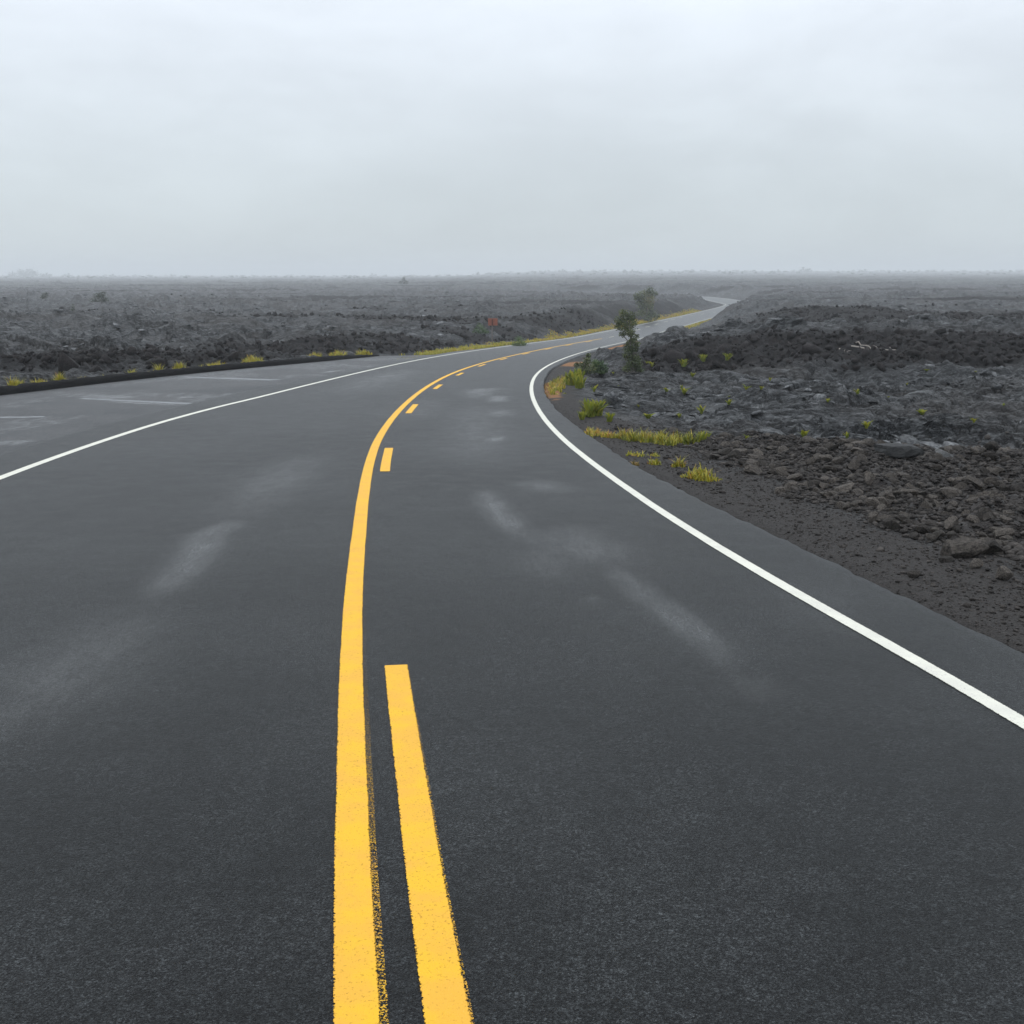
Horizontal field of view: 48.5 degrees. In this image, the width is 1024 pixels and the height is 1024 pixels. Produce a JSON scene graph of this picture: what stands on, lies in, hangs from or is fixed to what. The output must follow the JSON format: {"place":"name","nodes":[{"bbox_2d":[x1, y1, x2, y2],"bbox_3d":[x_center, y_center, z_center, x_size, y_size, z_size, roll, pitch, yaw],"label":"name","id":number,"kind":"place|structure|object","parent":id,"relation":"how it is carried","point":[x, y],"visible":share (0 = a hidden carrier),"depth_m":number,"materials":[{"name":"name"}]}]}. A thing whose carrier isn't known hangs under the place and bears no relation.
{"place":"outdoors","nodes":[
{"label":"outdoors","id":0,"kind":"place"},
{"bbox_2d":[0,355,429,453],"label":"lay by","id":1,"kind":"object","parent":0,"point":[29,418],"visible":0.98,"depth_m":32.47,"materials":[{"name":"asphalt"}]},
{"bbox_2d":[0,296,1023,1023],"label":"road","id":2,"kind":"structure","parent":0,"point":[482,686],"depth_m":6.01,"materials":[{"name":"asphalt"}]},
{"bbox_2d":[0,271,1023,652],"bbox_3d":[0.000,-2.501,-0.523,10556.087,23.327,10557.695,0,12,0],"label":"lava field","id":3,"kind":"structure","parent":0,"point":[792,411],"depth_m":62.99,"materials":[{"name":"stone"}]},
{"bbox_2d":[6,377,19,385],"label":"grass tuft","id":4,"kind":"object","parent":3,"relation":"on","point":[12,382],"visible":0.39,"depth_m":35.90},
{"bbox_2d":[8,269,48,276],"bbox_3d":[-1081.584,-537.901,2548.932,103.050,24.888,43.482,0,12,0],"label":"tree","id":5,"kind":"object","parent":3,"relation":"on","point":[27,273],"visible":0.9,"depth_m":2544.11,"materials":[{"name":"grey plant"}]},
{"bbox_2d":[89,291,108,302],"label":"shrub","id":6,"kind":"object","parent":3,"relation":"on","point":[99,296],"visible":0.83,"depth_m":201.37,"materials":[{"name":"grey plant"}]},
{"bbox_2d":[172,361,185,368],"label":"grass tuft","id":7,"kind":"object","parent":3,"relation":"on","point":[177,366],"visible":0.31,"depth_m":46.24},
{"bbox_2d":[0,354,378,394],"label":"kerb","id":8,"kind":"structure","parent":3,"relation":"on","point":[39,386],"depth_m":42.75,"materials":[{"name":"concrete"}]},
{"bbox_2d":[241,354,263,362],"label":"grass clump","id":9,"kind":"object","parent":3,"relation":"on","point":[252,359],"visible":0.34,"depth_m":53.43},
{"bbox_2d":[328,351,346,355],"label":"grass clump","id":10,"kind":"object","parent":3,"relation":"on","point":[337,352],"visible":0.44,"depth_m":62.66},
{"bbox_2d":[355,349,372,354],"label":"grass clump","id":11,"kind":"object","parent":3,"relation":"on","point":[363,352],"visible":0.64,"depth_m":65.82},
{"bbox_2d":[472,323,488,333],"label":"shrub","id":12,"kind":"object","parent":3,"relation":"on","point":[479,330],"visible":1,"depth_m":102.86,"materials":[{"name":"green plant"}]},
{"bbox_2d":[488,318,497,342],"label":"road sign","id":13,"kind":"object","parent":3,"relation":"on","point":[492,322],"visible":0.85,"depth_m":92.87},
{"bbox_2d":[0,288,1022,350],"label":"slabs","id":14,"kind":"structure","parent":3,"relation":"on","point":[926,315],"depth_m":104.09,"materials":[{"name":"stone"}]},
{"bbox_2d":[0,303,1023,374],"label":"clinker","id":15,"kind":"object","parent":3,"relation":"on","point":[65,362],"visible":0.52,"depth_m":54.28,"materials":[{"name":"stone"}]},
{"bbox_2d":[0,269,1023,278],"bbox_3d":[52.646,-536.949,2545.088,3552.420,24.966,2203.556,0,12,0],"label":"distant scrub","id":16,"kind":"object","parent":3,"relation":"on","point":[404,276],"visible":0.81,"depth_m":2459.13,"materials":[{"name":"plant"}]},
{"bbox_2d":[510,335,527,345],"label":"shrub","id":17,"kind":"object","parent":3,"relation":"on","point":[519,340],"visible":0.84,"depth_m":91.69,"materials":[{"name":"green plant"}]},
{"bbox_2d":[40,363,1023,448],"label":"crust slabs","id":18,"kind":"structure","parent":3,"relation":"on","point":[612,398],"depth_m":30.30,"materials":[{"name":"stone"}]},
{"bbox_2d":[397,308,710,358],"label":"verge grass","id":19,"kind":"structure","parent":3,"relation":"on","point":[472,347],"depth_m":116.89,"materials":[{"name":"plant"}]},
{"bbox_2d":[548,376,565,394],"bbox_3d":[1.529,-4.263,37.619,0.736,0.552,8.796,1,12,4],"label":"grass patch","id":20,"kind":"object","parent":3,"relation":"on","point":[558,384],"visible":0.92,"depth_m":36.79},
{"bbox_2d":[565,370,581,385],"bbox_3d":[1.937,-4.504,38.139,0.662,0.510,0.726,-3,12,-13],"label":"fern","id":21,"kind":"object","parent":3,"relation":"on","point":[570,380],"visible":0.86,"depth_m":38.00,"materials":[{"name":"green plant"}]},
{"bbox_2d":[570,375,587,388],"bbox_3d":[2.209,-4.134,36.080,0.558,0.442,0.611,-4,13,-20],"label":"fern","id":22,"kind":"object","parent":3,"relation":"on","point":[579,382],"visible":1,"depth_m":36.04,"materials":[{"name":"green plant"}]},
{"bbox_2d":[573,369,585,379],"bbox_3d":[2.411,-4.809,40.013,0.627,0.490,0.688,-3,12,-13],"label":"fern","id":23,"kind":"object","parent":3,"relation":"on","point":[579,371],"visible":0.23,"depth_m":39.96,"materials":[{"name":"green plant"}]},
{"bbox_2d":[578,411,587,419],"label":"fern","id":24,"kind":"object","parent":3,"relation":"on","point":[582,415],"visible":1,"depth_m":25.07,"materials":[{"name":"green plant"}]},
{"bbox_2d":[574,353,597,374],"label":"shrub","id":25,"kind":"object","parent":3,"relation":"on","point":[584,364],"visible":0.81,"depth_m":47.56,"materials":[{"name":"green plant"}]},
{"bbox_2d":[576,398,605,417],"bbox_3d":[1.792,-2.367,25.775,0.626,0.421,0.572,-6,13,-26],"label":"fern","id":26,"kind":"object","parent":3,"relation":"on","point":[589,408],"visible":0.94,"depth_m":25.64,"materials":[{"name":"green plant"}]},
{"bbox_2d":[587,398,607,415],"bbox_3d":[1.915,-2.393,26.060,0.573,0.378,0.523,8,14,35],"label":"fern","id":27,"kind":"object","parent":3,"relation":"on","point":[599,411],"visible":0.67,"depth_m":25.99,"materials":[{"name":"green plant"}]},
{"bbox_2d":[591,359,610,374],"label":"shrub","id":28,"kind":"object","parent":3,"relation":"on","point":[601,366],"visible":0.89,"depth_m":47.95,"materials":[{"name":"green plant"}]},
{"bbox_2d":[584,426,625,437],"bbox_3d":[1.661,-1.508,22.064,0.526,0.336,1.649,-6,13,-25],"label":"grass band","id":29,"kind":"object","parent":3,"relation":"on","point":[592,432],"depth_m":21.90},
{"bbox_2d":[605,412,614,421],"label":"fern","id":30,"kind":"object","parent":3,"relation":"on","point":[609,418],"visible":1,"depth_m":24.66,"materials":[{"name":"green plant"}]},
{"bbox_2d":[614,309,644,372],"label":"ohia tree","id":31,"kind":"object","parent":3,"relation":"on","point":[631,345],"visible":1,"depth_m":44.15,"materials":[{"name":"green plant"}]},
{"bbox_2d":[626,450,644,456],"bbox_3d":[2.036,-0.957,18.578,0.263,0.149,0.491,-8,14,-33],"label":"grass tuft","id":32,"kind":"object","parent":3,"relation":"on","point":[635,454],"visible":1,"depth_m":18.56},
{"bbox_2d":[633,287,659,321],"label":"ohia tree","id":33,"kind":"object","parent":3,"relation":"on","point":[644,303],"visible":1,"depth_m":195.56,"materials":[{"name":"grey plant"}]},
{"bbox_2d":[607,427,686,445],"bbox_3d":[2.477,-1.420,20.863,0.747,0.330,1.962,-10,15,-40],"label":"grass band","id":34,"kind":"object","parent":3,"relation":"on","point":[660,438],"depth_m":20.65,"materials":[{"name":"plant"}]},
{"bbox_2d":[647,457,661,464],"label":"grass tuft","id":35,"kind":"object","parent":3,"relation":"on","point":[653,462],"visible":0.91,"depth_m":17.48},
{"bbox_2d":[668,455,685,467],"bbox_3d":[2.520,-0.771,17.258,0.260,0.231,0.314,-9,15,-36],"label":"grass tuft","id":36,"kind":"object","parent":3,"relation":"on","point":[680,463],"visible":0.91,"depth_m":17.22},
{"bbox_2d":[677,430,709,444],"bbox_3d":[3.234,-1.321,20.232,0.640,0.328,0.547,0,12,0],"label":"grass patch","id":37,"kind":"object","parent":3,"relation":"on","point":[687,440],"visible":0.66,"depth_m":20.15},
{"bbox_2d":[685,463,718,481],"bbox_3d":[2.682,-0.575,15.898,0.450,0.290,0.735,-4,12,-18],"label":"grass tuft","id":38,"kind":"object","parent":3,"relation":"on","point":[703,475],"visible":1,"depth_m":15.85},
{"bbox_2d":[698,431,710,439],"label":"fern","id":39,"kind":"object","parent":3,"relation":"on","point":[704,436],"visible":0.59,"depth_m":20.37,"materials":[{"name":"green plant"}]},
{"bbox_2d":[718,448,730,455],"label":"lava rock","id":40,"kind":"object","parent":3,"relation":"on","point":[724,451],"visible":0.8,"depth_m":18.54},
{"bbox_2d":[727,450,741,458],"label":"lava rock","id":41,"kind":"object","parent":3,"relation":"on","point":[736,454],"visible":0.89,"depth_m":18.12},
{"bbox_2d":[732,448,747,453],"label":"lava rock","id":42,"kind":"object","parent":3,"relation":"on","point":[743,450],"visible":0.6,"depth_m":18.55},
{"bbox_2d":[743,464,762,474],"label":"lava rock","id":43,"kind":"object","parent":3,"relation":"on","point":[752,469],"visible":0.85,"depth_m":16.32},
{"bbox_2d":[746,460,760,466],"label":"lava rock","id":44,"kind":"object","parent":3,"relation":"on","point":[755,462],"visible":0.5,"depth_m":17.14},
{"bbox_2d":[747,454,759,459],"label":"lava rock","id":45,"kind":"object","parent":3,"relation":"on","point":[752,456],"visible":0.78,"depth_m":18.00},
{"bbox_2d":[774,487,784,493],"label":"lava rock","id":46,"kind":"object","parent":3,"relation":"on","point":[777,490],"visible":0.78,"depth_m":14.62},
{"bbox_2d":[776,468,788,476],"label":"lava rock","id":47,"kind":"object","parent":3,"relation":"on","point":[781,471],"visible":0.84,"depth_m":16.11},
{"bbox_2d":[778,445,788,452],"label":"lava rock","id":48,"kind":"object","parent":3,"relation":"on","point":[782,448],"visible":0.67,"depth_m":18.69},
{"bbox_2d":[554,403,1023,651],"bbox_3d":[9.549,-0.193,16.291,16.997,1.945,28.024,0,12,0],"label":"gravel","id":49,"kind":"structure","parent":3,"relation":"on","point":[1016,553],"depth_m":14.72,"materials":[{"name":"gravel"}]},
{"bbox_2d":[784,481,797,489],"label":"lava rock","id":50,"kind":"object","parent":3,"relation":"on","point":[788,485],"visible":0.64,"depth_m":14.80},
{"bbox_2d":[787,473,802,480],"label":"lava rock","id":51,"kind":"object","parent":3,"relation":"on","point":[796,477],"visible":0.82,"depth_m":15.72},
{"bbox_2d":[801,436,818,442],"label":"lava rock","id":52,"kind":"object","parent":3,"relation":"on","point":[804,439],"visible":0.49,"depth_m":19.71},
{"bbox_2d":[804,456,819,465],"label":"lava rock","id":53,"kind":"object","parent":3,"relation":"on","point":[811,460],"visible":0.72,"depth_m":17.23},
{"bbox_2d":[808,480,819,487],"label":"lava rock","id":54,"kind":"object","parent":3,"relation":"on","point":[813,482],"visible":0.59,"depth_m":15.09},
{"bbox_2d":[820,454,831,460],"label":"lava rock","id":55,"kind":"object","parent":3,"relation":"on","point":[827,457],"visible":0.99,"depth_m":17.31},
{"bbox_2d":[821,465,837,472],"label":"lava rock","id":56,"kind":"object","parent":3,"relation":"on","point":[825,468],"visible":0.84,"depth_m":16.17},
{"bbox_2d":[823,443,838,450],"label":"lava rock","id":57,"kind":"object","parent":3,"relation":"on","point":[830,446],"visible":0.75,"depth_m":18.80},
{"bbox_2d":[832,457,843,464],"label":"lava rock","id":58,"kind":"object","parent":3,"relation":"on","point":[837,460],"visible":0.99,"depth_m":16.93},
{"bbox_2d":[834,501,846,508],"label":"lava rock","id":59,"kind":"object","parent":3,"relation":"on","point":[839,504],"visible":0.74,"depth_m":13.56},
{"bbox_2d":[833,482,853,492],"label":"lava rock","id":60,"kind":"object","parent":3,"relation":"on","point":[847,487],"visible":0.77,"depth_m":14.64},
{"bbox_2d":[848,459,859,470],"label":"lava rock","id":61,"kind":"object","parent":3,"relation":"on","point":[853,464],"visible":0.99,"depth_m":16.70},
{"bbox_2d":[851,500,864,505],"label":"lava rock","id":62,"kind":"object","parent":3,"relation":"on","point":[860,502],"visible":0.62,"depth_m":13.67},
{"bbox_2d":[854,450,867,455],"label":"lava rock","id":63,"kind":"object","parent":3,"relation":"on","point":[860,452],"visible":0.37,"depth_m":18.20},
{"bbox_2d":[857,454,867,461],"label":"lava rock","id":64,"kind":"object","parent":3,"relation":"on","point":[861,457],"visible":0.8,"depth_m":16.97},
{"bbox_2d":[862,438,873,446],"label":"lava rock","id":65,"kind":"object","parent":3,"relation":"on","point":[869,442],"visible":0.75,"depth_m":19.64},
{"bbox_2d":[864,471,876,485],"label":"lava rock","id":66,"kind":"object","parent":3,"relation":"on","point":[869,478],"visible":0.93,"depth_m":14.90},
{"bbox_2d":[868,514,877,522],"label":"lava rock","id":67,"kind":"object","parent":3,"relation":"on","point":[872,518],"visible":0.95,"depth_m":12.57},
{"bbox_2d":[865,497,882,508],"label":"lava rock","id":68,"kind":"object","parent":3,"relation":"on","point":[872,501],"visible":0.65,"depth_m":13.52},
{"bbox_2d":[876,504,886,510],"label":"lava rock","id":69,"kind":"object","parent":3,"relation":"on","point":[880,507],"visible":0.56,"depth_m":13.35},
{"bbox_2d":[875,515,891,521],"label":"lava rock","id":70,"kind":"object","parent":3,"relation":"on","point":[878,517],"visible":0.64,"depth_m":12.55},
{"bbox_2d":[876,496,890,506],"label":"lava rock","id":71,"kind":"object","parent":3,"relation":"on","point":[883,500],"visible":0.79,"depth_m":13.50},
{"bbox_2d":[878,489,892,496],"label":"lava rock","id":72,"kind":"object","parent":3,"relation":"on","point":[883,492],"visible":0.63,"depth_m":13.69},
{"bbox_2d":[881,491,896,499],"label":"lava rock","id":73,"kind":"object","parent":3,"relation":"on","point":[891,496],"visible":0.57,"depth_m":13.60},
{"bbox_2d":[883,473,896,478],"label":"lava rock","id":74,"kind":"object","parent":3,"relation":"on","point":[892,475],"visible":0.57,"depth_m":15.22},
{"bbox_2d":[882,517,899,529],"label":"lava rock","id":75,"kind":"object","parent":3,"relation":"on","point":[891,523],"visible":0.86,"depth_m":12.13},
{"bbox_2d":[892,514,905,520],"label":"lava rock","id":76,"kind":"object","parent":3,"relation":"on","point":[900,517],"visible":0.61,"depth_m":12.44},
{"bbox_2d":[874,443,924,457],"bbox_3d":[6.104,-0.975,17.978,0.808,0.214,0.259,10,13,32],"label":"boulder","id":77,"kind":"object","parent":3,"relation":"on","point":[900,450],"visible":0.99,"depth_m":17.88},
{"bbox_2d":[896,471,911,479],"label":"lava rock","id":78,"kind":"object","parent":3,"relation":"on","point":[904,475],"visible":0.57,"depth_m":15.35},
{"bbox_2d":[900,489,919,495],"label":"lava rock","id":79,"kind":"object","parent":3,"relation":"on","point":[912,491],"visible":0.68,"depth_m":13.76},
{"bbox_2d":[910,532,917,539],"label":"lava rock","id":80,"kind":"object","parent":3,"relation":"on","point":[914,535],"visible":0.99,"depth_m":11.68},
{"bbox_2d":[907,570,920,578],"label":"lava rock","id":81,"kind":"object","parent":3,"relation":"on","point":[914,574],"visible":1,"depth_m":9.82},
{"bbox_2d":[916,525,929,533],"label":"lava rock","id":82,"kind":"object","parent":3,"relation":"on","point":[923,529],"visible":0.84,"depth_m":11.88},
{"bbox_2d":[921,500,932,508],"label":"lava rock","id":83,"kind":"object","parent":3,"relation":"on","point":[926,504],"visible":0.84,"depth_m":13.10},
{"bbox_2d":[926,533,936,541],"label":"lava rock","id":84,"kind":"object","parent":3,"relation":"on","point":[931,537],"visible":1,"depth_m":11.58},
{"bbox_2d":[932,452,942,459],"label":"lava rock","id":85,"kind":"object","parent":3,"relation":"on","point":[936,455],"visible":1,"depth_m":17.12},
{"bbox_2d":[932,464,942,470],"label":"lava rock","id":86,"kind":"object","parent":3,"relation":"on","point":[936,467],"visible":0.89,"depth_m":16.44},
{"bbox_2d":[932,530,945,538],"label":"lava rock","id":87,"kind":"object","parent":3,"relation":"on","point":[940,533],"visible":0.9,"depth_m":11.59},
{"bbox_2d":[935,449,952,457],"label":"boulder","id":88,"kind":"object","parent":3,"relation":"on","point":[944,453],"visible":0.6,"depth_m":17.70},
{"bbox_2d":[938,556,953,562],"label":"boulder","id":89,"kind":"object","parent":3,"relation":"on","point":[943,559],"visible":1,"depth_m":10.49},
{"bbox_2d":[939,486,961,497],"bbox_3d":[5.465,-0.224,14.145,0.220,0.148,0.273,-9,15,-38],"label":"lava rock","id":90,"kind":"object","parent":3,"relation":"on","point":[947,491],"visible":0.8,"depth_m":14.09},
{"bbox_2d":[943,516,958,529],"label":"lava rock","id":91,"kind":"object","parent":3,"relation":"on","point":[950,522],"visible":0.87,"depth_m":11.96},
{"bbox_2d":[947,532,956,538],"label":"lava rock","id":92,"kind":"object","parent":3,"relation":"on","point":[951,534],"visible":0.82,"depth_m":11.59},
{"bbox_2d":[951,525,960,533],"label":"lava rock","id":93,"kind":"object","parent":3,"relation":"on","point":[956,528],"visible":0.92,"depth_m":11.89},
{"bbox_2d":[954,482,966,488],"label":"lava rock","id":94,"kind":"object","parent":3,"relation":"on","point":[960,485],"visible":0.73,"depth_m":14.28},
{"bbox_2d":[941,537,989,557],"bbox_3d":[4.291,0.362,10.731,0.432,0.214,0.210,-6,11,3],"label":"boulder","id":95,"kind":"object","parent":3,"relation":"on","point":[970,547],"visible":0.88,"depth_m":10.68,"materials":[{"name":"stone"}]},
{"bbox_2d":[961,475,983,487],"bbox_3d":[5.822,-0.385,14.351,0.276,0.127,0.167,19,13,34],"label":"lava rock","id":96,"kind":"object","parent":3,"relation":"on","point":[978,483],"visible":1,"depth_m":14.31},
{"bbox_2d":[965,514,979,522],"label":"lava rock","id":97,"kind":"object","parent":3,"relation":"on","point":[973,518],"visible":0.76,"depth_m":12.17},
{"bbox_2d":[969,558,983,568],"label":"boulder","id":98,"kind":"object","parent":3,"relation":"on","point":[975,563],"visible":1,"depth_m":10.20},
{"bbox_2d":[980,467,991,473],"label":"lava rock","id":99,"kind":"object","parent":3,"relation":"on","point":[983,470],"visible":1,"depth_m":15.29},
{"bbox_2d":[978,507,997,519],"bbox_3d":[5.089,0.041,12.179,0.198,0.184,0.250,0,12,0],"label":"lava rock","id":100,"kind":"object","parent":3,"relation":"on","point":[982,511],"visible":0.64,"depth_m":12.13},
{"bbox_2d":[983,512,994,519],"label":"lava rock","id":101,"kind":"object","parent":3,"relation":"on","point":[988,516],"visible":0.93,"depth_m":12.04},
{"bbox_2d":[981,452,997,460],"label":"lava rock","id":102,"kind":"object","parent":3,"relation":"on","point":[993,456],"visible":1,"depth_m":17.62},
{"bbox_2d":[984,477,995,483],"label":"lava rock","id":103,"kind":"object","parent":3,"relation":"on","point":[989,480],"visible":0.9,"depth_m":15.06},
{"bbox_2d":[983,441,998,450],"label":"lava rock","id":104,"kind":"object","parent":3,"relation":"on","point":[990,445],"visible":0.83,"depth_m":18.78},
{"bbox_2d":[978,491,1005,499],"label":"lava rock","id":105,"kind":"object","parent":3,"relation":"on","point":[990,494],"visible":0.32,"depth_m":13.81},
{"bbox_2d":[982,540,1004,554],"bbox_3d":[4.559,0.352,10.897,0.294,0.178,0.190,-4,13,-20],"label":"lava rock","id":106,"kind":"object","parent":3,"relation":"on","point":[994,545],"visible":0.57,"depth_m":10.84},
{"bbox_2d":[989,468,998,474],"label":"lava rock","id":107,"kind":"object","parent":3,"relation":"on","point":[994,471],"visible":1,"depth_m":15.25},
{"bbox_2d":[993,527,1014,538],"bbox_3d":[5.032,0.230,11.621,0.221,0.129,0.130,-12,3,17],"label":"lava rock","id":108,"kind":"object","parent":3,"relation":"on","point":[999,532],"visible":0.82,"depth_m":11.59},
{"bbox_2d":[997,455,1010,463],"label":"lava rock","id":109,"kind":"object","parent":3,"relation":"on","point":[1005,458],"visible":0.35,"depth_m":17.35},
{"bbox_2d":[999,485,1009,491],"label":"lava rock","id":110,"kind":"object","parent":3,"relation":"on","point":[1003,488],"visible":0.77,"depth_m":14.47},
{"bbox_2d":[995,566,1013,579],"bbox_3d":[4.238,0.523,9.756,0.146,0.122,0.164,2,12,8],"label":"boulder","id":111,"kind":"object","parent":3,"relation":"on","point":[1004,573],"visible":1,"depth_m":9.72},
{"bbox_2d":[999,515,1011,522],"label":"lava rock","id":112,"kind":"object","parent":3,"relation":"on","point":[1004,518],"visible":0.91,"depth_m":12.09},
{"bbox_2d":[999,535,1012,540],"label":"lava rock","id":113,"kind":"object","parent":3,"relation":"on","point":[1006,537],"visible":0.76,"depth_m":11.50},
{"bbox_2d":[0,0,1023,275],"label":"sky","id":114,"kind":"structure","parent":0,"point":[138,137],"materials":[{"name":"grey"}]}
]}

